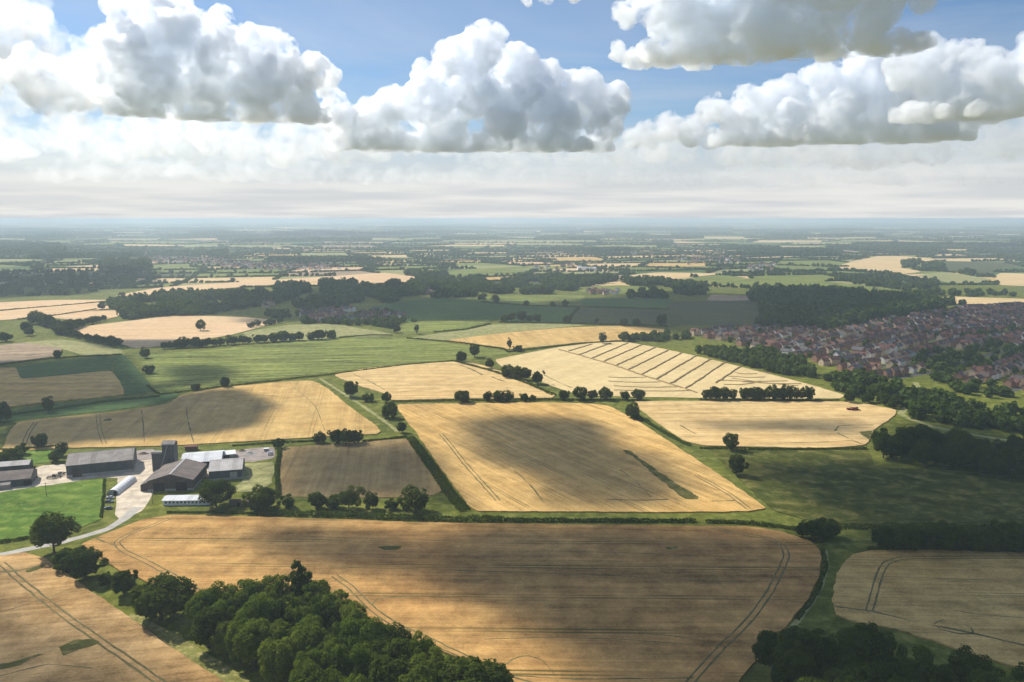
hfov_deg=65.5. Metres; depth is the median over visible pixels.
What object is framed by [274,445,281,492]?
hedge
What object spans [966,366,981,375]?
house
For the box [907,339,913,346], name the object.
house
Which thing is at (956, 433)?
broadleaf tree
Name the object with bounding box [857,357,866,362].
house
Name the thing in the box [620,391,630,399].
broadleaf tree
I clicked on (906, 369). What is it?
house
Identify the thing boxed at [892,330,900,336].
house
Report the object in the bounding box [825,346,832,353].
house
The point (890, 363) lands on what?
house
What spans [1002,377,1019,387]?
house
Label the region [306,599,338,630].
broadleaf tree
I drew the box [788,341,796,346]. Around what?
house
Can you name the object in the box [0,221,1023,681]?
ground
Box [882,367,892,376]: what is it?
house
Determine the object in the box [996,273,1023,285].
wheat field
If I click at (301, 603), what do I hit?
broadleaf tree
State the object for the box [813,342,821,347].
house
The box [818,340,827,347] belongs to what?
house
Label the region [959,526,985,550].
broadleaf tree
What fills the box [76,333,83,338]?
broadleaf tree
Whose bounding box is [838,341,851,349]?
house
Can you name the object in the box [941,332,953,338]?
house
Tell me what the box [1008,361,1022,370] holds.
house
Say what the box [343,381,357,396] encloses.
broadleaf tree
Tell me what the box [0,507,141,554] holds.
lane
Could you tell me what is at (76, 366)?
pasture field
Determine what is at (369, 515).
hedge
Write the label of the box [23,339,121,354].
pasture field
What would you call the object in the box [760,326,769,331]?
house
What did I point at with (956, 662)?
broadleaf tree
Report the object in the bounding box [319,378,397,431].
grass track
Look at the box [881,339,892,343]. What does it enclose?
house
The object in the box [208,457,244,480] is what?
pale roofed barn
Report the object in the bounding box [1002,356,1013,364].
house
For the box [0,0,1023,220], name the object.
sky
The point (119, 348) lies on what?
path
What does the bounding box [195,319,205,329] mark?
broadleaf tree
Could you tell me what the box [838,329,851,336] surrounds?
house
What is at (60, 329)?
broadleaf tree
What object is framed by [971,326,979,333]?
house
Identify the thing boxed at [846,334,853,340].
house
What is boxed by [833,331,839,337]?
house
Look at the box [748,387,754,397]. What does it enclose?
broadleaf tree
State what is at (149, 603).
broadleaf tree
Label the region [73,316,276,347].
wheat field
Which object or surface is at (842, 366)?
house
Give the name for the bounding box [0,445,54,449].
hedge
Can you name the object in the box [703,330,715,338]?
house
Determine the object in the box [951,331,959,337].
house
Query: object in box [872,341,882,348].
house
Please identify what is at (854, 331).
house
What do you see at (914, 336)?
house
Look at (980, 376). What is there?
house
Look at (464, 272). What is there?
pasture field
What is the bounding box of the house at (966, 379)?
[964,375,974,382]
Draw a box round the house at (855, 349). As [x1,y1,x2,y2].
[851,345,865,353]
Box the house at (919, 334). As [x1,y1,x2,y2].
[913,331,924,337]
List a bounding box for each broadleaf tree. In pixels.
[0,332,12,341]
[0,401,11,421]
[20,322,32,329]
[23,327,33,334]
[27,310,43,323]
[29,510,81,553]
[30,433,47,446]
[37,315,47,323]
[41,313,55,326]
[41,395,54,411]
[52,350,62,356]
[55,442,68,452]
[56,325,66,334]
[59,320,76,329]
[64,545,108,578]
[71,330,80,337]
[74,319,81,327]
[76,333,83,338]
[78,318,85,326]
[84,318,91,324]
[84,334,91,340]
[88,316,97,323]
[93,335,101,341]
[97,301,106,308]
[104,335,115,344]
[110,569,138,594]
[113,338,123,345]
[128,571,197,620]
[160,342,166,348]
[165,341,173,347]
[173,338,183,347]
[178,336,188,347]
[185,588,217,620]
[187,337,199,346]
[188,604,223,647]
[190,383,200,390]
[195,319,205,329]
[197,339,204,346]
[197,479,237,506]
[202,337,210,346]
[203,579,236,609]
[208,621,233,655]
[209,592,239,628]
[211,339,217,345]
[214,607,231,638]
[217,337,225,344]
[219,377,229,386]
[224,334,234,344]
[224,617,255,664]
[228,578,261,609]
[232,617,270,670]
[234,593,276,622]
[238,335,247,343]
[238,607,265,626]
[241,484,281,510]
[242,580,264,603]
[252,334,262,342]
[253,585,280,617]
[257,637,295,681]
[258,636,276,665]
[261,335,268,341]
[262,573,290,599]
[266,318,272,324]
[267,332,280,341]
[268,595,298,628]
[268,618,291,641]
[274,330,290,340]
[278,629,295,639]
[279,331,289,340]
[281,630,310,669]
[282,592,304,614]
[285,603,310,632]
[288,661,344,681]
[289,333,295,340]
[289,560,314,596]
[289,650,315,681]
[290,614,325,635]
[292,645,325,677]
[294,331,303,338]
[296,579,330,604]
[296,618,328,657]
[302,595,322,620]
[305,332,314,339]
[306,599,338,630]
[307,491,326,508]
[311,431,326,442]
[312,330,319,338]
[313,633,339,665]
[316,330,326,338]
[316,637,351,678]
[320,667,346,681]
[321,589,354,625]
[325,621,341,637]
[326,329,336,337]
[327,429,340,442]
[333,626,376,668]
[337,600,374,626]
[338,485,366,509]
[339,428,354,443]
[339,616,389,664]
[340,642,373,679]
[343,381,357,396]
[344,673,367,681]
[348,430,363,442]
[358,633,394,660]
[363,490,378,509]
[364,645,396,680]
[367,623,399,652]
[369,636,428,681]
[373,621,416,659]
[381,391,391,402]
[381,401,397,417]
[393,324,400,331]
[396,422,406,431]
[397,484,428,511]
[397,655,440,681]
[398,630,442,662]
[402,658,463,681]
[409,646,445,677]
[414,324,418,333]
[432,655,513,681]
[442,656,466,679]
[454,390,469,402]
[456,351,466,360]
[469,343,479,356]
[477,670,513,681]
[478,293,486,301]
[483,391,491,401]
[485,358,493,366]
[491,295,499,302]
[491,390,506,401]
[500,314,509,321]
[501,364,513,376]
[501,390,513,401]
[507,338,511,348]
[508,313,515,320]
[511,365,522,377]
[516,311,526,320]
[518,367,531,378]
[519,393,528,401]
[526,315,531,320]
[529,395,536,401]
[532,314,540,321]
[532,370,545,383]
[558,390,569,398]
[562,299,568,305]
[562,315,569,321]
[572,386,587,398]
[587,390,597,399]
[598,386,613,399]
[599,332,606,342]
[618,331,629,339]
[619,318,627,324]
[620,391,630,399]
[625,401,639,415]
[630,389,645,398]
[632,318,640,325]
[656,314,666,324]
[701,389,711,398]
[709,386,717,399]
[710,386,721,398]
[721,386,728,398]
[722,433,739,449]
[728,389,737,398]
[728,453,748,474]
[739,387,751,398]
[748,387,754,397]
[751,387,761,399]
[751,630,779,674]
[758,387,765,398]
[764,384,776,400]
[769,627,825,672]
[770,662,793,681]
[771,388,781,397]
[774,639,819,681]
[779,388,788,398]
[781,384,793,398]
[786,625,826,662]
[789,385,799,398]
[792,522,808,536]
[794,674,819,681]
[797,676,823,681]
[799,385,808,399]
[800,519,824,541]
[802,628,836,646]
[804,386,815,398]
[808,516,832,539]
[816,664,844,681]
[821,517,840,538]
[821,662,878,681]
[827,622,892,661]
[831,652,877,680]
[843,389,855,401]
[848,658,893,681]
[855,621,907,669]
[861,394,869,402]
[867,393,876,400]
[871,427,892,446]
[871,525,896,547]
[873,432,901,457]
[879,394,890,404]
[883,644,940,681]
[887,397,897,407]
[889,444,903,460]
[889,523,920,550]
[891,434,912,456]
[893,426,915,445]
[894,394,906,406]
[909,444,936,466]
[912,424,942,444]
[914,434,936,449]
[924,520,957,549]
[927,664,958,681]
[942,436,967,450]
[942,663,962,681]
[943,426,980,445]
[946,436,980,465]
[946,444,966,470]
[947,643,1005,681]
[948,657,967,670]
[949,525,970,549]
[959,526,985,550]
[962,668,1015,681]
[968,444,997,473]
[969,438,992,447]
[978,528,1002,550]
[988,518,1023,550]
[992,438,1005,452]
[997,445,1023,473]
[1005,431,1023,448]
[1006,440,1023,450]
[1010,662,1023,681]
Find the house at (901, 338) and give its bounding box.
[896,335,906,342]
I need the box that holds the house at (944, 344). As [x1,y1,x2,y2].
[936,339,946,347]
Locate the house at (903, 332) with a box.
[898,330,906,335]
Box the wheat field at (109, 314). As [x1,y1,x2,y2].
[53,310,118,319]
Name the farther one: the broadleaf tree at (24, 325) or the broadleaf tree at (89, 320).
the broadleaf tree at (89, 320)
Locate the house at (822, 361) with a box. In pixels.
[818,357,829,365]
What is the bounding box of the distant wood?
[0,240,1023,431]
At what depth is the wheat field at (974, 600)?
318.38 m
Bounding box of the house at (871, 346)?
[868,342,874,349]
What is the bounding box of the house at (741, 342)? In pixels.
[736,338,748,345]
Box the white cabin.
[162,495,211,504]
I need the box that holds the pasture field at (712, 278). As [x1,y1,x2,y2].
[683,276,745,281]
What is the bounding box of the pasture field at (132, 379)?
[111,355,151,395]
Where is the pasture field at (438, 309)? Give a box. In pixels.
[368,298,528,321]
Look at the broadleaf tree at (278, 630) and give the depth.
271.32 m
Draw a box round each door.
[24,480,31,485]
[72,468,81,476]
[153,483,164,490]
[176,482,186,490]
[230,472,236,479]
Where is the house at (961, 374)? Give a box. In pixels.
[953,370,968,379]
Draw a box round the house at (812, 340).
[806,338,814,343]
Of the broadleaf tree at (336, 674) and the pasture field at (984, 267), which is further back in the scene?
the pasture field at (984, 267)
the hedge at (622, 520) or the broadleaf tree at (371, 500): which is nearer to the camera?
the hedge at (622, 520)
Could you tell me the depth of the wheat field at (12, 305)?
1415.02 m
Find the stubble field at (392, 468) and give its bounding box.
[280,439,440,497]
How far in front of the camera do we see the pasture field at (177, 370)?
862.03 m
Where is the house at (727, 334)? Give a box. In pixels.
[724,332,733,338]
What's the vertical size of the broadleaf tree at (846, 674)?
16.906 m
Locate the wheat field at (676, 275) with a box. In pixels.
[630,272,721,278]
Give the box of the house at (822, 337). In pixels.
[816,334,824,340]
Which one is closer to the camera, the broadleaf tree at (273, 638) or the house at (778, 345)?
the broadleaf tree at (273, 638)
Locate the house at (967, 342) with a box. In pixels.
[960,339,973,344]
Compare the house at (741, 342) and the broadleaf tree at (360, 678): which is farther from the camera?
the house at (741, 342)
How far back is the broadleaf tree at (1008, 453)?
468.47 m
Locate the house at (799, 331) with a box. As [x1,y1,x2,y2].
[796,329,803,335]
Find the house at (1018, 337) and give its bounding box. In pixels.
[1013,334,1020,339]
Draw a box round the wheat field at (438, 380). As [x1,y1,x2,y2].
[335,361,554,399]
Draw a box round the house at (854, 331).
[845,328,856,335]
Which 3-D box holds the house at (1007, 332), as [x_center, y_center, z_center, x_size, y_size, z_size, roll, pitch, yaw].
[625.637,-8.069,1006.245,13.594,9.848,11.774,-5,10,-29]
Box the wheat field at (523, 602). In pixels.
[82,515,821,681]
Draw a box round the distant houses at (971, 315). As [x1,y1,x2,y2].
[142,249,1023,331]
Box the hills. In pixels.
[0,219,1023,228]
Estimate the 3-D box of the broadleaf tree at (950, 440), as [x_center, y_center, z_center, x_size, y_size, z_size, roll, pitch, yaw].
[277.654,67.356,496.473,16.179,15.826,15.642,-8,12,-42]
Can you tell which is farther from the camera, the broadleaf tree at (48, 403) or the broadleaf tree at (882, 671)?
the broadleaf tree at (48, 403)
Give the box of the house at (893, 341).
[888,338,896,343]
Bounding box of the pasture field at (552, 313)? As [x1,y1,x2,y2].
[507,306,576,322]
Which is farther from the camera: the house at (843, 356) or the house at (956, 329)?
the house at (956, 329)
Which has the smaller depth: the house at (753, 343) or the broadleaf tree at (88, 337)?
the house at (753, 343)
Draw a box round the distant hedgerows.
[0,222,1023,288]
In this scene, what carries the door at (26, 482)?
in the farmhouse shed at (16, 478)
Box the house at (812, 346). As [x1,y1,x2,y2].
[807,344,816,348]
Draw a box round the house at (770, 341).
[765,339,776,342]
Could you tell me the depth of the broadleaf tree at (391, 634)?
265.65 m
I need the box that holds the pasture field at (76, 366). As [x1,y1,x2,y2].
[17,356,112,377]
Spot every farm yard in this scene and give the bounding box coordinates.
[0,459,153,517]
[137,449,153,460]
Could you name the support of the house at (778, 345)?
on the ground at (840, 549)
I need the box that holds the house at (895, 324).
[890,322,901,327]
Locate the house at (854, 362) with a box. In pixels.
[846,360,859,364]
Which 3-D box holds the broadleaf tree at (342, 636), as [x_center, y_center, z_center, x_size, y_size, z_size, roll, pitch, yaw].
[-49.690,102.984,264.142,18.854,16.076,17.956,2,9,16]
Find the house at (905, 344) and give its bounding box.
[901,340,908,348]
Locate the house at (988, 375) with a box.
[978,372,991,381]
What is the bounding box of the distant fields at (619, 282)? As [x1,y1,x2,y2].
[0,224,1023,288]
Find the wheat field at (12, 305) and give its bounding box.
[0,300,105,309]
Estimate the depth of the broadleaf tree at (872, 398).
654.37 m
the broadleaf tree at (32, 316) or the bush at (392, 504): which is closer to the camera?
the bush at (392, 504)
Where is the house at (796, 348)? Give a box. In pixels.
[790,345,800,350]
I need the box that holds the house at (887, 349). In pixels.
[880,345,890,353]
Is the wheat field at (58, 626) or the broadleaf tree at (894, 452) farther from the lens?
the broadleaf tree at (894, 452)
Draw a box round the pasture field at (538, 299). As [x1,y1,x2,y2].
[457,295,584,304]
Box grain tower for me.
[151,440,177,471]
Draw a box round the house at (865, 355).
[857,352,868,358]
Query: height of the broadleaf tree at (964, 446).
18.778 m
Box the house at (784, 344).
[776,341,790,347]
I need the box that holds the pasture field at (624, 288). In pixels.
[571,285,648,292]
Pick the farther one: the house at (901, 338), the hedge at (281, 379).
the house at (901, 338)
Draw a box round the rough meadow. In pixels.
[711,449,1023,523]
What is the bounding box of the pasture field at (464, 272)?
[447,266,571,275]
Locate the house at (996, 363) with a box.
[992,360,999,368]
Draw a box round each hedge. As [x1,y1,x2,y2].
[0,301,104,310]
[0,353,121,364]
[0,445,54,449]
[0,535,29,543]
[13,395,159,414]
[17,308,95,319]
[99,478,106,517]
[146,385,188,394]
[166,510,252,513]
[189,360,460,390]
[232,439,318,445]
[253,508,503,522]
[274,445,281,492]
[339,334,392,337]
[362,435,406,441]
[391,398,556,401]
[407,337,507,351]
[407,435,470,510]
[433,323,490,331]
[454,360,555,394]
[482,301,668,308]
[499,321,668,326]
[504,517,695,522]
[508,340,624,351]
[557,398,641,400]
[567,306,580,321]
[639,416,690,444]
[699,398,839,400]
[700,446,867,449]
[705,519,795,529]
[793,548,828,619]
[839,523,1023,529]
[866,545,1023,551]
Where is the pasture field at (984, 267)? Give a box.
[944,261,1004,273]
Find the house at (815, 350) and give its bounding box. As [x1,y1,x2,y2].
[808,348,819,353]
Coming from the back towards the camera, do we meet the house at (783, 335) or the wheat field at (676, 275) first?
the wheat field at (676, 275)
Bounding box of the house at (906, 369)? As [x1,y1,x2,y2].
[903,365,908,374]
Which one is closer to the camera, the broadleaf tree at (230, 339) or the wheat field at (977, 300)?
the broadleaf tree at (230, 339)
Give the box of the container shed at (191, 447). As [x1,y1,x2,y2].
[184,444,198,450]
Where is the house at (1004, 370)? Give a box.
[999,367,1007,376]
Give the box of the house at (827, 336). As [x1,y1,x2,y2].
[819,333,830,339]
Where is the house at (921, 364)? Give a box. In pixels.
[915,361,925,370]
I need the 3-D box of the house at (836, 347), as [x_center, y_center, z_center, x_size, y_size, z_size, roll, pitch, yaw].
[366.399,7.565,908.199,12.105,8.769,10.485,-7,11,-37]
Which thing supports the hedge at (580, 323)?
on the ground at (840, 549)
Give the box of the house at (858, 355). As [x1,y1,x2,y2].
[849,353,861,358]
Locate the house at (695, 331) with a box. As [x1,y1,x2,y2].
[689,328,700,335]
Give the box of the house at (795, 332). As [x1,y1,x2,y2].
[791,329,797,336]
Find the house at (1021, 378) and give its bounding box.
[1009,374,1023,385]
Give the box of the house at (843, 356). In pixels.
[834,355,847,362]
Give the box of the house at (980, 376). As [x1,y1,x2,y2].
[974,374,984,382]
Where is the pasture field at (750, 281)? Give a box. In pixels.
[707,278,897,291]
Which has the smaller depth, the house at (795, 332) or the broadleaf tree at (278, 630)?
the broadleaf tree at (278, 630)
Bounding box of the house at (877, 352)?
[869,349,881,356]
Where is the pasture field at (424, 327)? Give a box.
[398,320,489,334]
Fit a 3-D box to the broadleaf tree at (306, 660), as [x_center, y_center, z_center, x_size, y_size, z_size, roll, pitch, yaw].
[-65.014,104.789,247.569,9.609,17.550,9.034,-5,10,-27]
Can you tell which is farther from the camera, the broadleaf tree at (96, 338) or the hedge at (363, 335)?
the hedge at (363, 335)
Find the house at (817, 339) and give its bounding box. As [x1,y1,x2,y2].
[809,337,819,342]
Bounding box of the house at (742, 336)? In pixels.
[736,334,745,339]
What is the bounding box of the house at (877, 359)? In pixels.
[873,356,880,362]
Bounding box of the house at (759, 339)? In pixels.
[755,336,762,342]
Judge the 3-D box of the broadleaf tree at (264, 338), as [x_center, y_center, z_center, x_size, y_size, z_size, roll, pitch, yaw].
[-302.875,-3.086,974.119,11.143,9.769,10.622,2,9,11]
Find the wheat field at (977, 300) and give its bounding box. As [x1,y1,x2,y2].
[942,297,1023,303]
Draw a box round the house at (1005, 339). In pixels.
[996,335,1008,342]
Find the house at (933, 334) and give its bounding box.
[930,330,937,337]
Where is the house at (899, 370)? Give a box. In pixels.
[890,365,905,375]
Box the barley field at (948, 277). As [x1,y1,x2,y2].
[918,272,990,283]
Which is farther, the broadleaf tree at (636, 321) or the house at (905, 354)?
the broadleaf tree at (636, 321)
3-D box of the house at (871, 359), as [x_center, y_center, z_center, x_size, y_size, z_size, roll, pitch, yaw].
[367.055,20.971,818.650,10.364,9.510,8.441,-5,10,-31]
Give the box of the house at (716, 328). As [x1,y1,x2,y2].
[712,325,719,330]
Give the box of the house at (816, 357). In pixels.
[811,352,823,361]
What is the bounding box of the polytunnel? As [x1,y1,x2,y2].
[107,476,136,494]
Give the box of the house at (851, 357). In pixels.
[846,354,854,360]
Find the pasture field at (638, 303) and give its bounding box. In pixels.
[581,298,673,308]
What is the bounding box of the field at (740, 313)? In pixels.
[667,301,758,325]
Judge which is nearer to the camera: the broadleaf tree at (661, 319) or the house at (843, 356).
the house at (843, 356)
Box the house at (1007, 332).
[1000,330,1013,335]
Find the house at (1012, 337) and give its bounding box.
[1004,334,1015,341]
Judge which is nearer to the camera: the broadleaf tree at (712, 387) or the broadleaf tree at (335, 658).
the broadleaf tree at (335, 658)
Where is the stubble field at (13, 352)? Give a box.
[0,343,61,362]
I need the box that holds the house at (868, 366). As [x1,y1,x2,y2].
[862,363,872,371]
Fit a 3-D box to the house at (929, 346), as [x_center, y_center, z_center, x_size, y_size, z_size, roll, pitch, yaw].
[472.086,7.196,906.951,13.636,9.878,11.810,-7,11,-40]
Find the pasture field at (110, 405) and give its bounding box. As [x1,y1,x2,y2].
[0,393,179,422]
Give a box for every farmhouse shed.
[0,459,32,470]
[0,468,37,489]
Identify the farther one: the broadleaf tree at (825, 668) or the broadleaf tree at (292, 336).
the broadleaf tree at (292, 336)
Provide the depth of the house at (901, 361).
815.87 m
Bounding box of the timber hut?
[229,499,248,505]
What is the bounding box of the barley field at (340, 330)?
[243,324,394,341]
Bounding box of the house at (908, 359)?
[897,356,911,364]
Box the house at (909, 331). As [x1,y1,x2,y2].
[902,329,913,334]
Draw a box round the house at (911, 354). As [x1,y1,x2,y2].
[904,348,914,357]
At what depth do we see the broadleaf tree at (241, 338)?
960.94 m
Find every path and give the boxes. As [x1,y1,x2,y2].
[117,345,161,392]
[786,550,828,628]
[897,382,1007,440]
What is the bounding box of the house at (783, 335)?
[775,331,788,338]
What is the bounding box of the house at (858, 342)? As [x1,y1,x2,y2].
[849,339,861,346]
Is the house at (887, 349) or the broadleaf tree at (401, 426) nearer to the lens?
the broadleaf tree at (401, 426)
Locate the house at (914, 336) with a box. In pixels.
[908,333,917,338]
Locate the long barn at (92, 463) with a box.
[65,447,136,477]
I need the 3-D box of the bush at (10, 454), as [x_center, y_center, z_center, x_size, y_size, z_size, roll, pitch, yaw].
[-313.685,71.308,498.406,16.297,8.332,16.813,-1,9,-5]
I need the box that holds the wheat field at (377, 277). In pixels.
[117,273,414,295]
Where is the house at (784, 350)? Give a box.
[780,347,791,353]
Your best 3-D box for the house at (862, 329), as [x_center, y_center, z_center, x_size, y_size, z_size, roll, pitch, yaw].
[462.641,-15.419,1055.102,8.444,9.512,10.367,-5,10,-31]
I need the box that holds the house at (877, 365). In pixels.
[870,362,882,369]
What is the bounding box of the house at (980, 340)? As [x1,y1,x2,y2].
[973,338,983,345]
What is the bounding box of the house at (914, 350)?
[910,348,918,355]
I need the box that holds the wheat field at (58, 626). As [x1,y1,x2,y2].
[0,552,224,681]
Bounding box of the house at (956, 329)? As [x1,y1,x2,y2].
[950,327,960,332]
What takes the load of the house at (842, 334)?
on the ground at (840, 549)
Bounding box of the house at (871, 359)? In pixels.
[866,356,874,362]
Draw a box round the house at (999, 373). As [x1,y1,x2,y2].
[994,369,1001,378]
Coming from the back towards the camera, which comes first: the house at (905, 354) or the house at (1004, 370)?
the house at (905, 354)
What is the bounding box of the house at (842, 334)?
[836,331,844,337]
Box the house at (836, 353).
[833,350,846,355]
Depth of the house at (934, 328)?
1057.50 m
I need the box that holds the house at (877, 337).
[869,335,879,340]
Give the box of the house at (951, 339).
[946,337,954,345]
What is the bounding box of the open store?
[223,450,235,458]
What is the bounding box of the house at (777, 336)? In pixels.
[773,334,780,339]
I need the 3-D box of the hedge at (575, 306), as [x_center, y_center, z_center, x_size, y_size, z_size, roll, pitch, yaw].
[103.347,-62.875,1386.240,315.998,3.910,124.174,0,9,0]
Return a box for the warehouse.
[577,267,595,270]
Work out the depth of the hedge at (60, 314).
1260.70 m
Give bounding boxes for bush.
[0,448,24,461]
[15,443,29,452]
[47,448,63,461]
[50,547,80,571]
[97,571,113,586]
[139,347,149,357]
[141,364,154,373]
[271,438,284,447]
[277,493,294,506]
[325,494,338,508]
[361,393,373,401]
[384,498,398,508]
[512,345,521,351]
[627,336,636,341]
[630,412,641,419]
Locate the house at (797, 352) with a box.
[791,350,803,355]
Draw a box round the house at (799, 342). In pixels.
[791,339,803,345]
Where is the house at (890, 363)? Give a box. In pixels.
[886,359,897,367]
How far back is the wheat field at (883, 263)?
2671.84 m
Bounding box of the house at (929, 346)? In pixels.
[922,342,933,351]
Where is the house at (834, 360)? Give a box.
[825,356,840,364]
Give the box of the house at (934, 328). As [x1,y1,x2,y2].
[929,326,938,330]
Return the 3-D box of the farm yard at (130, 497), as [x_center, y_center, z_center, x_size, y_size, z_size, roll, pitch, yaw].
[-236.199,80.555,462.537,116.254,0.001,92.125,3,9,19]
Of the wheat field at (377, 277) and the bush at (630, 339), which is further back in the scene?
the wheat field at (377, 277)
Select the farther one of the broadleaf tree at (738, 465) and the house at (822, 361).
the house at (822, 361)
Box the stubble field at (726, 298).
[708,295,748,300]
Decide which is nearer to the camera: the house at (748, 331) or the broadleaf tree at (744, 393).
the broadleaf tree at (744, 393)
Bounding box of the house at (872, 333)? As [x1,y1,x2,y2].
[864,330,875,335]
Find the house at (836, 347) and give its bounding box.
[828,344,839,350]
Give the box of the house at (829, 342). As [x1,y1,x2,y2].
[825,340,835,344]
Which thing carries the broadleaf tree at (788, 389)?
on the ground at (840, 549)
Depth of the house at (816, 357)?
841.30 m
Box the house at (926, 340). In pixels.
[922,336,928,343]
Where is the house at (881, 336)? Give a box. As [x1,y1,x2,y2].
[877,333,884,340]
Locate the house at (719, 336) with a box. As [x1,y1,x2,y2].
[715,333,725,340]
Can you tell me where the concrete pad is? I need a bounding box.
[236,447,274,461]
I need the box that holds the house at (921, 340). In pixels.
[916,337,923,344]
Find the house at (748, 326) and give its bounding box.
[742,324,753,329]
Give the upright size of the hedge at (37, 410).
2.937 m
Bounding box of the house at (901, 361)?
[891,357,904,365]
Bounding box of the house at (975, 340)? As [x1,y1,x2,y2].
[964,338,978,342]
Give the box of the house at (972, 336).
[966,333,979,337]
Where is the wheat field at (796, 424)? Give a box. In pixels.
[636,401,895,447]
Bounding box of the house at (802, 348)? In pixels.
[799,345,808,350]
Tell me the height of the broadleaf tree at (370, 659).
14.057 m
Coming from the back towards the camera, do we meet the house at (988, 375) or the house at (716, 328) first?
the house at (716, 328)
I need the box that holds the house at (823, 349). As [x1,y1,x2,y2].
[819,347,825,353]
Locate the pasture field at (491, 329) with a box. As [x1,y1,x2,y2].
[412,323,581,339]
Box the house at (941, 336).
[936,333,945,339]
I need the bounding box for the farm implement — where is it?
[46,474,60,478]
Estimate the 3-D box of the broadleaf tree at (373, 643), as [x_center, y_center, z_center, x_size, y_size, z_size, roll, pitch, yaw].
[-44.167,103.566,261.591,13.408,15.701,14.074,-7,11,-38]
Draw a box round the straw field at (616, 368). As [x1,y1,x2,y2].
[496,342,843,398]
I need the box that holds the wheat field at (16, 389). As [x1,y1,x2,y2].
[0,367,123,406]
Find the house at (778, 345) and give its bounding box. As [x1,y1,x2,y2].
[768,342,781,349]
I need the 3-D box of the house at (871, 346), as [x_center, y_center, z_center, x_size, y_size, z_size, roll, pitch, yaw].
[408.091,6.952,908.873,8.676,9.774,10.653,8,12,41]
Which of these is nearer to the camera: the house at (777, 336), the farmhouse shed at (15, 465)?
the farmhouse shed at (15, 465)
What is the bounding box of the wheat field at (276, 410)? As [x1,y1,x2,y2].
[0,380,380,451]
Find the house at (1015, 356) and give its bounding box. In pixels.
[1008,354,1021,359]
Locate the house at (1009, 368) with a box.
[997,364,1012,374]
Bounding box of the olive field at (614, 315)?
[572,308,668,325]
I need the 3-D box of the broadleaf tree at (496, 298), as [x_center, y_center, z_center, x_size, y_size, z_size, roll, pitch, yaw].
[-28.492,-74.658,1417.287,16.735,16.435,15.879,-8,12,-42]
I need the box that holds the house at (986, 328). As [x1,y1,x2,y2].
[980,325,990,331]
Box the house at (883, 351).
[876,348,884,354]
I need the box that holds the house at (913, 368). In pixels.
[908,364,917,372]
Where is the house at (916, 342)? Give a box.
[908,339,919,345]
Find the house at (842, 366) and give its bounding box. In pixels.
[836,361,847,370]
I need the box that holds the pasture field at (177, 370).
[142,336,507,391]
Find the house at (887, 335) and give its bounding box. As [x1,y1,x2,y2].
[879,332,891,339]
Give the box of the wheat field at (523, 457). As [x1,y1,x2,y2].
[397,402,764,512]
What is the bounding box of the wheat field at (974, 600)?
[832,549,1023,668]
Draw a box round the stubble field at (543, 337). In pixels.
[447,326,663,348]
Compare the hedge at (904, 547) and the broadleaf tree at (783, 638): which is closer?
the broadleaf tree at (783, 638)
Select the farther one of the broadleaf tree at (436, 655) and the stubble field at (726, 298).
the stubble field at (726, 298)
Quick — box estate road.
[708,332,1022,390]
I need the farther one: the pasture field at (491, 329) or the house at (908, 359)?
the pasture field at (491, 329)
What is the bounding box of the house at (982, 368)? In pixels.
[972,365,984,370]
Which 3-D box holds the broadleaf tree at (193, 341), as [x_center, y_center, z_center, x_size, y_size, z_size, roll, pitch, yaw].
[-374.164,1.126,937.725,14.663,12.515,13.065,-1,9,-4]
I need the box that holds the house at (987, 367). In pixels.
[982,363,992,370]
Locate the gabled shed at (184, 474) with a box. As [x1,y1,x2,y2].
[140,458,206,491]
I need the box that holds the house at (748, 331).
[741,329,752,334]
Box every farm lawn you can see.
[0,478,106,539]
[14,449,50,463]
[234,462,274,491]
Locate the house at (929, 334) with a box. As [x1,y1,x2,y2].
[925,331,931,338]
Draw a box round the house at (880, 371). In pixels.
[871,368,882,375]
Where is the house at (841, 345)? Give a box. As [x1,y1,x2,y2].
[838,343,843,350]
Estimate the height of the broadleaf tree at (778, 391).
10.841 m
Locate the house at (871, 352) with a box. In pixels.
[866,349,874,357]
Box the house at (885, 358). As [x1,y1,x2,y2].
[879,354,889,363]
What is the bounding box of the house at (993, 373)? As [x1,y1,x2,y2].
[981,370,996,379]
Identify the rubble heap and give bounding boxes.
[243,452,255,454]
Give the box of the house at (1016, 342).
[1012,339,1021,345]
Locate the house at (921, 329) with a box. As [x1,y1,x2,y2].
[914,327,925,332]
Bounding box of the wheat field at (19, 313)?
[0,302,108,320]
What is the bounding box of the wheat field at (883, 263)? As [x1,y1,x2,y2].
[842,256,940,273]
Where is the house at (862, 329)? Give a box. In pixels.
[857,326,865,331]
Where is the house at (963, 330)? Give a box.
[957,327,966,332]
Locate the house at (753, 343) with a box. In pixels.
[750,341,760,347]
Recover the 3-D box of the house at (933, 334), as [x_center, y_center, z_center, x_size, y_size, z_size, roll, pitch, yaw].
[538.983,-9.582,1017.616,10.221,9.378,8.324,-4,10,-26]
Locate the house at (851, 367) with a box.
[847,364,863,370]
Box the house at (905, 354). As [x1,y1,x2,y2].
[900,350,908,356]
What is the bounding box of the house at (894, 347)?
[883,343,897,351]
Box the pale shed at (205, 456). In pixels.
[181,450,223,466]
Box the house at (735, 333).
[730,330,739,337]
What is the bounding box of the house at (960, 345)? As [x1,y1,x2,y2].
[956,342,965,348]
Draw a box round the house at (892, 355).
[887,352,899,360]
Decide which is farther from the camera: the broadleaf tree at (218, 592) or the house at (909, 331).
the house at (909, 331)
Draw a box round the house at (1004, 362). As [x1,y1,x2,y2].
[997,358,1007,365]
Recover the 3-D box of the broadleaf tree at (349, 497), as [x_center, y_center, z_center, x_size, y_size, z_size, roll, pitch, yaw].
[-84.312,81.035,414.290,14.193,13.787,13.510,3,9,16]

